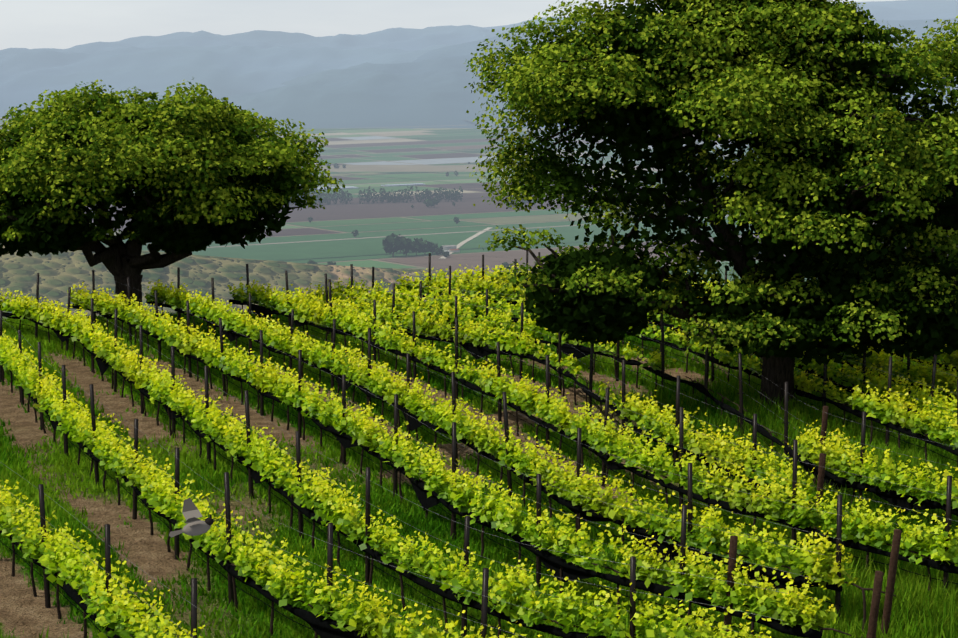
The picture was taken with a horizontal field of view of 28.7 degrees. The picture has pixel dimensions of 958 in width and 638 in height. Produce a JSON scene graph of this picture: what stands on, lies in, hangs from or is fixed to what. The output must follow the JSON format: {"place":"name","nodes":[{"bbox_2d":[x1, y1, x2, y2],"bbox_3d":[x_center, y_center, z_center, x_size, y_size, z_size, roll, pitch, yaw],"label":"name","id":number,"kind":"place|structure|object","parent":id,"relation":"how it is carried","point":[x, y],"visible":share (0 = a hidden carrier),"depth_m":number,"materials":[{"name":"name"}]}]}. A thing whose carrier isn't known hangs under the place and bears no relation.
{"place":"outdoors","nodes":[
{"label":"outdoors","id":0,"kind":"place"},
{"bbox_2d":[169,498,215,537],"bbox_3d":[-3.198,2.198,20.683,0.422,0.411,0.410,4,9,31],"label":"bird","id":1,"kind":"object","parent":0,"point":[195,526],"visible":1,"depth_m":20.70},
{"bbox_2d":[0,243,490,319],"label":"shrubland","id":2,"kind":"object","parent":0,"point":[57,273],"depth_m":323.01,"materials":[{"name":"green plant"}]},
{"bbox_2d":[0,118,757,269],"bbox_3d":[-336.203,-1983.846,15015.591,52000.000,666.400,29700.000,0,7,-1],"label":"field","id":3,"kind":"structure","parent":0,"point":[387,168],"depth_m":5966.90,"materials":[{"name":"green plant"}]},
{"bbox_2d":[289,160,760,271],"bbox_3d":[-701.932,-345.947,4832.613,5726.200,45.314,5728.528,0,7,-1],"label":"trees","id":4,"kind":"object","parent":3,"relation":"on","point":[402,243],"materials":[{"name":"green plant"}]},
{"bbox_2d":[148,120,727,258],"bbox_3d":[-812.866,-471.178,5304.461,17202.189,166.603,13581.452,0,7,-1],"label":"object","id":5,"kind":"structure","parent":0,"point":[450,249],"depth_m":3546.49,"materials":[{"name":"paint"}]},
{"bbox_2d":[0,0,897,49],"label":"sky","id":6,"kind":"structure","parent":0,"point":[29,24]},
{"bbox_2d":[0,120,948,284],"bbox_3d":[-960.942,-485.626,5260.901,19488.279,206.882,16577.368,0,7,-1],"label":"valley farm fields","id":7,"kind":"structure","parent":0,"point":[338,250],"depth_m":3992.89,"materials":[{"name":"green plant"}]},
{"bbox_2d":[0,318,949,637],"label":"bare soil","id":8,"kind":"structure","parent":0,"point":[24,612],"depth_m":40.80,"materials":[{"name":"brown soil"}]},
{"bbox_2d":[0,108,301,307],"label":"oak tree left trunk and limbs","id":9,"kind":"object","parent":8,"relation":"on","point":[119,260],"visible":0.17,"depth_m":71.24,"materials":[{"name":"brown plant"}]},
{"bbox_2d":[0,78,344,256],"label":"tree foliage","id":10,"kind":"object","parent":9,"relation":"on","point":[207,161],"visible":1,"depth_m":68.59,"materials":[{"name":"green plant"}]},
{"bbox_2d":[0,251,957,637],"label":"vineyard posts","id":11,"kind":"object","parent":8,"relation":"on","point":[686,515],"visible":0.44,"depth_m":40.90,"materials":[{"name":"brown wood"}]},
{"bbox_2d":[0,262,957,637],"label":"vine leaves","id":12,"kind":"object","parent":11,"relation":"on","point":[158,494],"visible":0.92,"depth_m":38.77,"materials":[{"name":"green plant"}]},
{"bbox_2d":[0,289,957,637],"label":"trellis rolled netting and hose","id":13,"kind":"object","parent":11,"relation":"attached to","point":[324,629],"visible":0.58,"depth_m":38.78,"materials":[{"name":"black plastic"}]},
{"bbox_2d":[0,256,957,637],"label":"trellis wires","id":14,"kind":"object","parent":11,"relation":"attached to","point":[488,458],"visible":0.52,"depth_m":37.27,"materials":[{"name":"grey metal"}]},
{"bbox_2d":[0,300,957,637],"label":"grass tufts","id":15,"kind":"object","parent":8,"relation":"on","point":[916,606],"visible":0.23,"depth_m":41.26,"materials":[{"name":"green plant"}]},
{"bbox_2d":[2,289,956,637],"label":"vine trunks","id":16,"kind":"object","parent":8,"relation":"on","point":[822,629],"visible":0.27,"depth_m":42.73,"materials":[{"name":"brown plant"}]},
{"bbox_2d":[514,1,957,409],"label":"oak tree right trunk and limbs","id":17,"kind":"object","parent":8,"relation":"on","point":[778,371],"visible":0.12,"depth_m":50.11,"materials":[{"name":"brown plant"}]},
{"bbox_2d":[464,0,957,365],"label":"tree foliage","id":18,"kind":"object","parent":17,"relation":"attached to","point":[828,169],"visible":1,"depth_m":48.01,"materials":[{"name":"green plant"}]},
{"bbox_2d":[724,406,901,637],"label":"wooden posts","id":19,"kind":"object","parent":8,"relation":"on","point":[875,601],"visible":0.79,"depth_m":29.96,"materials":[{"name":"brown wood"}]},
{"bbox_2d":[0,0,957,117],"bbox_3d":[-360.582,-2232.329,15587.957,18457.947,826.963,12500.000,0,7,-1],"label":"mountain range","id":20,"kind":"structure","parent":0,"point":[222,66],"depth_m":11568.85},
{"bbox_2d":[14,18,957,128],"bbox_3d":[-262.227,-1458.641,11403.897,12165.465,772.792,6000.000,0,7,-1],"label":"mountain range","id":21,"kind":"structure","parent":0,"point":[427,90],"depth_m":9025.99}
]}

